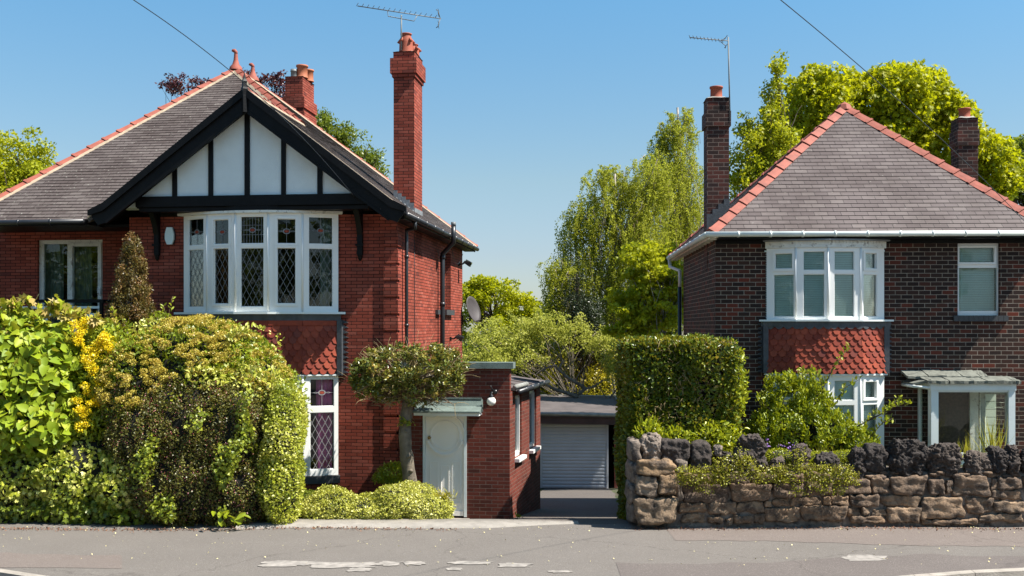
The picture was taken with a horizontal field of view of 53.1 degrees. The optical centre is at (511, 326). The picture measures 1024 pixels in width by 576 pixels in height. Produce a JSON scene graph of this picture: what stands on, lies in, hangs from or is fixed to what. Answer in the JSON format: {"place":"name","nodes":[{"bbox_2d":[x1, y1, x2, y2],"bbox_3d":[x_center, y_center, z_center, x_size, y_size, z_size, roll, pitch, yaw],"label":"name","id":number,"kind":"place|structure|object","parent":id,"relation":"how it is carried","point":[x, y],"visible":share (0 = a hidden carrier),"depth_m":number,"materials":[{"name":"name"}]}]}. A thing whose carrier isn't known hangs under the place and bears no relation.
{"place":"outdoors","nodes":[
{"label":"outdoors","id":0,"kind":"place"},
{"bbox_2d":[2,335,962,520],"bbox_3d":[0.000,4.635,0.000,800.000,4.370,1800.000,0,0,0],"label":"ground","id":1,"kind":"structure","parent":0,"point":[611,483],"depth_m":32.45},
{"bbox_2d":[0,126,58,193],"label":"lime tree","id":2,"kind":"object","parent":1,"relation":"on","point":[15,170],"visible":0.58,"depth_m":39.56,"materials":[{"name":"green plant"}]},
{"bbox_2d":[0,293,109,465],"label":"broadleaf bush","id":3,"kind":"object","parent":1,"relation":"on","point":[39,356],"visible":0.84,"depth_m":17.81,"materials":[{"name":"green plant"}]},
{"bbox_2d":[0,422,150,525],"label":"ivy hedge","id":4,"kind":"object","parent":1,"relation":"on","point":[75,482],"visible":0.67,"depth_m":17.62,"materials":[{"name":"green plant"}]},
{"bbox_2d":[68,316,134,447],"bbox_3d":[-7.311,0.992,18.466,1.488,2.390,1.635,0,0,0],"label":"flowering shrub","id":5,"kind":"object","parent":1,"relation":"on","point":[95,346],"visible":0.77,"depth_m":18.09,"materials":[{"name":"yellow plant"}]},
{"bbox_2d":[104,231,157,354],"bbox_3d":[-7.229,-0.283,19.420,1.177,3.085,1.185,0,0,0],"label":"dwarf conifer","id":6,"kind":"object","parent":1,"relation":"on","point":[130,295],"visible":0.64,"depth_m":19.28,"materials":[{"name":"green plant"}]},
{"bbox_2d":[98,373,269,526],"bbox_3d":[-5.690,2.061,17.925,3.290,2.739,1.871,0,0,0],"label":"cotoneaster","id":7,"kind":"object","parent":1,"relation":"on","point":[177,478],"visible":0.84,"depth_m":17.43,"materials":[{"name":"green plant"}]},
{"bbox_2d":[90,296,311,465],"bbox_3d":[-5.735,1.621,18.825,4.126,4.374,2.789,0,0,0],"label":"domed hedge","id":8,"kind":"object","parent":1,"relation":"on","point":[182,347],"visible":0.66,"depth_m":18.11,"materials":[{"name":"green plant"}]},
{"bbox_2d":[154,67,287,101],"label":"copper beech","id":9,"kind":"object","parent":1,"relation":"on","point":[172,85],"visible":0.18,"depth_m":43.73,"materials":[{"name":"purple plant"}]},
{"bbox_2d":[0,32,478,496],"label":"red brick house","id":10,"kind":"structure","parent":1,"relation":"on","point":[235,183],"depth_m":20.53,"materials":[{"name":"brick"}]},
{"bbox_2d":[46,244,63,323],"bbox_3d":[-10.076,-0.575,22.549,0.407,2.529,0.069,0,0,7],"label":"net curtain","id":11,"kind":"object","parent":10,"relation":"hanging from","point":[54,268],"visible":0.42,"depth_m":22.55,"materials":[{"name":"white fabric"}]},
{"bbox_2d":[39,240,101,335],"bbox_3d":[-9.574,-0.575,22.235,1.494,2.629,0.180,0,0,7],"label":"window","id":12,"kind":"structure","parent":10,"relation":"in","point":[71,244],"depth_m":22.24,"materials":[{"name":"white plastic"}]},
{"bbox_2d":[75,247,91,330],"bbox_3d":[-9.420,-0.575,22.470,0.450,2.529,0.068,0,0,7],"label":"net curtain","id":13,"kind":"object","parent":10,"relation":"hanging from","point":[83,272],"visible":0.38,"depth_m":22.46,"materials":[{"name":"white fabric"}]},
{"bbox_2d":[165,227,175,244],"bbox_3d":[-6.983,-1.858,20.927,0.204,0.348,0.074,0,0,7],"label":"alarm box","id":14,"kind":"object","parent":10,"relation":"attached to","point":[170,235],"visible":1,"depth_m":20.89,"materials":[{"name":"white plastic"}]},
{"bbox_2d":[134,0,355,198],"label":"service cable","id":15,"kind":"object","parent":10,"relation":"attached to","point":[243,82],"visible":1,"depth_m":15.51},
{"bbox_2d":[174,205,344,313],"bbox_3d":[-5.108,-1.352,20.459,3.583,2.197,0.623,0,0,7],"label":"bay window frame","id":16,"kind":"structure","parent":10,"relation":"in","point":[200,246],"depth_m":20.30,"materials":[{"name":"white plastic"}]},
{"bbox_2d":[296,374,339,483],"bbox_3d":[-5.106,2.029,20.473,3.348,2.166,0.591,0,0,7],"label":"bay window frame","id":17,"kind":"structure","parent":10,"relation":"in","point":[328,475],"depth_m":20.38,"materials":[{"name":"white plastic"}]},
{"bbox_2d":[316,379,331,468],"bbox_3d":[-3.774,2.056,20.564,0.318,2.093,0.081,0,0,-18],"label":"plum curtain","id":18,"kind":"object","parent":10,"relation":"hanging from","point":[325,385],"visible":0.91,"depth_m":20.56,"materials":[{"name":"purple fabric"}]},
{"bbox_2d":[321,218,331,305],"bbox_3d":[-3.715,-1.274,20.615,0.281,1.912,0.066,0,0,-18],"label":"net curtain","id":19,"kind":"object","parent":10,"relation":"hanging from","point":[326,224],"visible":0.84,"depth_m":20.61,"materials":[{"name":"white fabric"}]},
{"bbox_2d":[356,4,440,49],"bbox_3d":[-2.425,-6.449,22.076,1.826,0.949,0.292,0,0,-16],"label":"television aerial","id":20,"kind":"object","parent":10,"relation":"attached to","point":[401,18],"visible":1,"depth_m":22.09,"materials":[{"name":"silver metal"}]},
{"bbox_2d":[414,233,414,344],"bbox_3d":[-2.091,-0.587,21.989,0.013,2.846,0.082,0,0,7],"label":"wall cable","id":21,"kind":"object","parent":10,"relation":"attached to","point":[414,288],"depth_m":21.98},
{"bbox_2d":[435,310,454,314],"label":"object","id":22,"kind":"structure","parent":10,"relation":"in","point":[447,312],"depth_m":25.41,"materials":[{"name":"plastic"}]},
{"bbox_2d":[449,334,463,341],"bbox_3d":[-1.413,0.279,26.185,0.366,0.195,0.240,0,0,7],"label":"floodlight","id":23,"kind":"object","parent":10,"relation":"attached to","point":[460,338],"visible":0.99,"depth_m":26.11,"materials":[{"name":"black plastic"}]},
{"bbox_2d":[458,259,471,266],"bbox_3d":[-1.258,-1.709,27.473,0.366,0.195,0.240,0,0,7],"label":"floodlight","id":24,"kind":"object","parent":10,"relation":"attached to","point":[468,263],"visible":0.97,"depth_m":27.39,"materials":[{"name":"black plastic"}]},
{"bbox_2d":[462,296,489,323],"bbox_3d":[-1.000,-0.456,28.022,0.593,0.775,0.663,0,0,-24],"label":"satellite dish","id":25,"kind":"object","parent":10,"relation":"attached to","point":[473,309],"visible":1,"depth_m":28.14,"materials":[{"name":"grey metal"}]},
{"bbox_2d":[253,375,310,524],"bbox_3d":[-4.070,2.127,18.108,1.167,2.642,1.984,0,0,-23],"label":"variegated shrub","id":26,"kind":"object","parent":1,"relation":"on","point":[285,425],"visible":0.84,"depth_m":17.48,"materials":[{"name":"green plant"}]},
{"bbox_2d":[299,489,320,518],"bbox_3d":[-3.708,3.336,18.753,0.650,0.692,0.976,0,0,0],"label":"hebe","id":27,"kind":"object","parent":1,"relation":"on","point":[306,493],"visible":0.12,"depth_m":18.74,"materials":[{"name":"green plant"}]},
{"bbox_2d":[315,107,390,180],"bbox_3d":[-6.180,-1.385,37.955,3.529,13.600,2.040,0,0,0],"label":"ash tree","id":28,"kind":"object","parent":1,"relation":"on","point":[343,136],"visible":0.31,"depth_m":37.77,"materials":[{"name":"green plant"}]},
{"bbox_2d":[301,479,456,519],"bbox_3d":[-2.382,3.242,18.453,2.813,0.927,1.458,0,0,0],"label":"euonymus mound","id":29,"kind":"object","parent":1,"relation":"on","point":[408,499],"visible":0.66,"depth_m":18.00,"materials":[{"name":"green plant"}]},
{"bbox_2d":[370,461,402,484],"bbox_3d":[-2.304,3.171,19.640,0.829,1.218,0.803,0,0,0],"label":"potted shrub","id":30,"kind":"object","parent":1,"relation":"on","point":[395,478],"visible":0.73,"depth_m":19.52,"materials":[{"name":"green plant"}]},
{"bbox_2d":[334,331,477,486],"bbox_3d":[-1.975,1.959,19.253,2.799,3.790,2.096,0,0,0],"label":"clipped tree","id":31,"kind":"object","parent":1,"relation":"on","point":[407,383],"visible":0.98,"depth_m":18.89,"materials":[{"name":"green plant"}]},
{"bbox_2d":[236,519,578,528],"bbox_3d":[-1.750,3.625,17.511,5.800,0.550,0.737,0,0,0],"label":"edging strip","id":32,"kind":"object","parent":1,"relation":"on","point":[417,523],"visible":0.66,"depth_m":17.47,"materials":[{"name":"concrete"}]},
{"bbox_2d":[399,362,549,518],"bbox_3d":[-0.744,2.755,21.682,2.809,4.112,3.796,0,0,7],"label":"brick porch","id":33,"kind":"object","parent":1,"relation":"on","point":[480,456],"visible":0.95,"depth_m":20.23,"materials":[{"name":"red brick"}]},
{"bbox_2d":[426,416,464,515],"bbox_3d":[-1.322,2.727,20.275,0.785,2.013,0.115,0,0,7],"label":"door","id":34,"kind":"structure","parent":33,"relation":"in","point":[444,435],"depth_m":20.29,"materials":[{"name":"white wood"}]},
{"bbox_2d":[487,386,496,405],"bbox_3d":[-0.396,1.345,20.030,0.190,0.396,0.239,0,0,7],"label":"globe lamp","id":35,"kind":"object","parent":33,"relation":"attached to","point":[491,400],"visible":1,"depth_m":19.95,"materials":[{"name":"white glass"}]},
{"bbox_2d":[515,395,526,461],"bbox_3d":[0.128,2.055,20.932,0.210,1.331,0.748,0,0,12],"label":"side window","id":36,"kind":"structure","parent":33,"relation":"in","point":[517,398],"depth_m":21.15,"materials":[{"name":"white plastic"}]},
{"bbox_2d":[529,390,540,453],"bbox_3d":[0.453,2.055,22.436,0.210,1.331,0.895,0,0,12],"label":"side window","id":37,"kind":"structure","parent":33,"relation":"in","point":[531,393],"depth_m":22.65,"materials":[{"name":"white plastic"}]},
{"bbox_2d":[462,274,549,346],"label":"sycamore","id":38,"kind":"object","parent":1,"relation":"on","point":[483,291],"visible":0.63,"depth_m":54.34,"materials":[{"name":"green plant"}]},
{"bbox_2d":[462,307,618,397],"bbox_3d":[1.070,2.297,39.589,6.407,6.293,4.038,0,0,0],"label":"apple tree","id":39,"kind":"object","parent":1,"relation":"on","point":[530,326],"visible":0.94,"depth_m":39.30,"materials":[{"name":"green plant"}]},
{"bbox_2d":[535,255,585,389],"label":"birch tree","id":40,"kind":"object","parent":1,"relation":"on","point":[553,293],"visible":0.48,"depth_m":42.70,"materials":[{"name":"green plant"}]},
{"bbox_2d":[462,310,682,394],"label":"thicket","id":41,"kind":"object","parent":1,"relation":"on","point":[530,361],"visible":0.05,"depth_m":45.85,"materials":[{"name":"green plant"}]},
{"bbox_2d":[528,334,625,396],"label":"laburnum","id":42,"kind":"object","parent":1,"relation":"on","point":[602,374],"visible":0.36,"depth_m":41.61,"materials":[{"name":"green plant"}]},
{"bbox_2d":[540,394,617,487],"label":"garage","id":43,"kind":"structure","parent":1,"relation":"on","point":[577,441],"depth_m":32.94,"materials":[{"name":"concrete"}]},
{"bbox_2d":[540,424,607,487],"bbox_3d":[2.002,4.153,32.945,2.194,2.073,0.060,0,0,2],"label":"garage door","id":44,"kind":"structure","parent":43,"relation":"in","point":[571,455],"depth_m":32.94,"materials":[{"name":"metal"}]},
{"bbox_2d":[561,269,615,389],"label":"cypress","id":45,"kind":"object","parent":1,"relation":"on","point":[581,303],"visible":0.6,"depth_m":41.74,"materials":[{"name":"green plant"}]},
{"bbox_2d":[551,144,692,394],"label":"birch tree","id":46,"kind":"object","parent":1,"relation":"on","point":[648,195],"visible":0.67,"depth_m":43.56,"materials":[{"name":"green plant"}]},
{"bbox_2d":[600,239,682,340],"bbox_3d":[5.216,1.068,36.888,4.179,8.583,2.697,0,0,0],"label":"field maple","id":47,"kind":"object","parent":1,"relation":"on","point":[650,305],"visible":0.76,"depth_m":36.48,"materials":[{"name":"green plant"}]},
{"bbox_2d":[633,107,703,334],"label":"birch tree","id":48,"kind":"object","parent":1,"relation":"on","point":[677,130],"visible":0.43,"depth_m":45.60,"materials":[{"name":"green plant"}]},
{"bbox_2d":[612,332,751,519],"bbox_3d":[3.048,1.943,18.655,2.402,3.713,2.428,0,0,0],"label":"laurel hedge","id":49,"kind":"object","parent":1,"relation":"on","point":[689,388],"visible":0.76,"depth_m":18.02,"materials":[{"name":"green plant"}]},
{"bbox_2d":[729,49,804,201],"bbox_3d":[7.476,-1.742,30.981,3.032,13.275,2.479,0,0,0],"label":"sapling tree","id":50,"kind":"object","parent":1,"relation":"on","point":[780,143],"visible":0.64,"depth_m":30.74,"materials":[{"name":"green plant"}]},
{"bbox_2d":[726,438,849,466],"bbox_3d":[5.303,2.202,17.916,3.098,0.558,0.733,0,0,0],"label":"aubrieta","id":51,"kind":"object","parent":1,"relation":"on","point":[787,457],"visible":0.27,"depth_m":17.78,"materials":[{"name":"green plant"}]},
{"bbox_2d":[624,432,1023,526],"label":"stone wall","id":52,"kind":"structure","parent":1,"relation":"on","point":[914,482],"depth_m":17.37,"materials":[{"name":"stone"}]},
{"bbox_2d":[675,443,861,501],"bbox_3d":[4.300,2.454,17.161,3.165,0.993,0.319,0,0,0],"label":"creeping sedum","id":53,"kind":"object","parent":52,"relation":"on","point":[783,475],"visible":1,"depth_m":17.14,"materials":[{"name":"green plant"}]},
{"bbox_2d":[740,342,911,452],"bbox_3d":[5.754,1.410,18.879,3.028,2.273,1.590,0,0,0],"label":"glossy shrub","id":54,"kind":"object","parent":1,"relation":"on","point":[820,425],"visible":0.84,"depth_m":18.61,"materials":[{"name":"green plant"}]},
{"bbox_2d":[666,85,1023,464],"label":"dark brick house","id":55,"kind":"structure","parent":1,"relation":"on","point":[847,177],"depth_m":20.05,"materials":[{"name":"brown brick"}]},
{"bbox_2d":[689,35,730,120],"bbox_3d":[4.011,-5.124,20.846,1.186,1.728,0.244,0,0,-33],"label":"television aerial","id":56,"kind":"object","parent":55,"relation":"attached to","point":[728,66],"visible":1,"depth_m":21.14,"materials":[{"name":"silver metal"}]},
{"bbox_2d":[766,376,791,406],"bbox_3d":[5.224,1.780,20.051,0.646,1.614,0.040,0,0,27],"label":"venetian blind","id":57,"kind":"object","parent":55,"relation":"attached to","point":[783,395],"visible":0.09,"depth_m":20.00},
{"bbox_2d":[765,250,793,317],"bbox_3d":[5.224,-0.837,20.051,0.646,1.332,0.040,0,0,27],"label":"venetian blind","id":58,"kind":"object","parent":55,"relation":"attached to","point":[782,308],"visible":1,"depth_m":20.00,"materials":[{"name":"white plastic"}]},
{"bbox_2d":[804,252,823,315],"bbox_3d":[5.814,-0.837,19.846,0.556,1.332,0.040,0,0,10],"label":"venetian blind","id":59,"kind":"object","parent":55,"relation":"attached to","point":[814,304],"visible":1,"depth_m":19.84,"materials":[{"name":"white plastic"}]},
{"bbox_2d":[764,373,887,464],"bbox_3d":[6.127,1.793,19.908,2.393,1.769,0.472,0,0,2],"label":"bay window frame","id":60,"kind":"structure","parent":55,"relation":"in","point":[871,396],"depth_m":19.82,"materials":[{"name":"white plastic"}]},
{"bbox_2d":[759,239,893,320],"bbox_3d":[6.130,-0.925,19.980,2.596,1.637,0.697,0,0,2],"label":"bay window frame","id":61,"kind":"structure","parent":55,"relation":"in","point":[869,253],"depth_m":19.82,"materials":[{"name":"white plastic"}]},
{"bbox_2d":[835,252,852,315],"bbox_3d":[6.418,-0.837,19.822,0.596,1.332,0.040,0,0,-5],"label":"venetian blind","id":62,"kind":"object","parent":55,"relation":"attached to","point":[844,304],"visible":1,"depth_m":19.82,"materials":[{"name":"white plastic"}]},
{"bbox_2d":[835,381,852,427],"bbox_3d":[6.418,1.780,19.822,0.596,1.614,0.040,0,0,-5],"label":"venetian blind","id":63,"kind":"object","parent":55,"relation":"attached to","point":[848,393],"visible":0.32,"depth_m":19.82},
{"bbox_2d":[864,250,884,315],"bbox_3d":[7.050,-0.837,19.982,0.663,1.332,0.040,0,0,-22],"label":"venetian blind","id":64,"kind":"object","parent":55,"relation":"attached to","point":[865,298],"visible":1,"depth_m":19.91,"materials":[{"name":"white plastic"}]},
{"bbox_2d":[959,248,994,310],"bbox_3d":[9.119,-0.934,20.188,0.766,1.361,0.040,0,0,2],"label":"venetian blind","id":65,"kind":"object","parent":55,"relation":"attached to","point":[976,290],"visible":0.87,"depth_m":20.18,"materials":[{"name":"white plastic"}]},
{"bbox_2d":[953,243,1008,320],"bbox_3d":[9.141,-0.871,20.030,1.040,1.526,0.194,0,0,2],"label":"casement window","id":66,"kind":"structure","parent":55,"relation":"in","point":[994,264],"depth_m":20.05,"materials":[{"name":"white plastic"}]},
{"bbox_2d":[748,58,1023,200],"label":"maple tree","id":67,"kind":"object","parent":1,"relation":"on","point":[929,97],"visible":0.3,"depth_m":34.44,"materials":[{"name":"green plant"}]},
{"bbox_2d":[901,369,1020,464],"bbox_3d":[8.572,2.162,19.656,1.970,2.676,0.950,0,0,2],"label":"glazed porch","id":68,"kind":"object","parent":1,"relation":"on","point":[954,406],"visible":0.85,"depth_m":19.74,"materials":[{"name":"white paint"}]},
{"bbox_2d":[939,392,968,451],"bbox_3d":[8.636,2.206,20.078,0.618,1.889,0.040,0,0,2],"label":"inner door","id":69,"kind":"structure","parent":68,"relation":"in","point":[953,406],"depth_m":20.06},
{"bbox_2d":[981,392,1006,451],"bbox_3d":[9.242,1.999,19.587,0.520,1.563,0.045,0,0,42],"label":"open door","id":70,"kind":"structure","parent":68,"relation":"in","point":[983,394],"depth_m":19.70,"materials":[{"name":"white wood"}]},
{"bbox_2d":[958,437,974,460],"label":"grass tuft","id":71,"kind":"object","parent":1,"relation":"on","point":[965,448],"visible":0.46,"depth_m":17.88,"materials":[{"name":"yellow plant"}]},
{"bbox_2d":[966,438,985,452],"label":"grass tuft","id":72,"kind":"object","parent":1,"relation":"on","point":[978,449],"visible":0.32,"depth_m":17.94,"materials":[{"name":"green plant"}]},
{"bbox_2d":[971,416,1012,452],"bbox_3d":[8.384,1.925,18.068,0.678,0.846,0.853,0,0,0],"label":"grass tuft","id":73,"kind":"object","parent":1,"relation":"on","point":[992,440],"visible":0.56,"depth_m":17.92,"materials":[{"name":"plant"}]},
{"bbox_2d":[989,134,1023,206],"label":"dark tree","id":74,"kind":"object","parent":1,"relation":"on","point":[1019,139],"visible":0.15,"depth_m":41.45,"materials":[{"name":"green plant"}]},
{"bbox_2d":[0,521,1023,575],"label":"pavement","id":75,"kind":"structure","parent":0,"point":[163,552],"depth_m":15.65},
{"bbox_2d":[211,510,250,526],"bbox_3d":[-4.668,3.198,17.074,0.642,0.313,0.346,0,0,0],"label":"laurel seedling","id":76,"kind":"object","parent":75,"relation":"on","point":[239,519],"visible":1,"depth_m":17.04,"materials":[{"name":"green plant"}]},
{"bbox_2d":[2,526,1014,564],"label":"fallen petals","id":77,"kind":"object","parent":75,"relation":"on","point":[539,540],"visible":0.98,"depth_m":16.79,"materials":[{"name":"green plant"}]},
{"bbox_2d":[0,525,1021,531],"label":"leaf litter","id":78,"kind":"object","parent":75,"relation":"on","point":[356,527],"visible":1,"depth_m":17.19,"materials":[{"name":"brown plant"}]},
{"bbox_2d":[258,554,886,572],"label":"worn surfacing","id":79,"kind":"structure","parent":75,"relation":"on","point":[358,565],"depth_m":14.73,"materials":[{"name":"white paint"}]},
{"bbox_2d":[616,554,1023,575],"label":"pavement patch","id":80,"kind":"object","parent":75,"relation":"on","point":[911,564],"visible":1,"depth_m":14.51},
{"bbox_2d":[665,526,1023,546],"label":"pavement patch","id":81,"kind":"object","parent":75,"relation":"on","point":[953,536],"visible":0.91,"depth_m":16.70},
{"bbox_2d":[0,0,1023,333],"label":"sky","id":82,"kind":"structure","parent":0,"point":[521,99],"materials":[{"name":"blue"}]},
{"bbox_2d":[512,486,634,523],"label":"driveway","id":83,"kind":"structure","parent":0,"point":[590,505],"depth_m":24.01,"materials":[{"name":"grey concrete"}]},
{"bbox_2d":[781,0,1023,220],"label":"service cable","id":84,"kind":"object","parent":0,"point":[895,97],"visible":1,"depth_m":14.81,"materials":[{"name":"black rubber"}]},
{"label":"road","id":85,"kind":"structure","parent":0,"visible":0},
{"bbox_2d":[0,568,1023,575],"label":"kerb","id":86,"kind":"structure","parent":85,"relation":"on","point":[982,572],"depth_m":14.17,"materials":[{"name":"concrete"}]}
]}

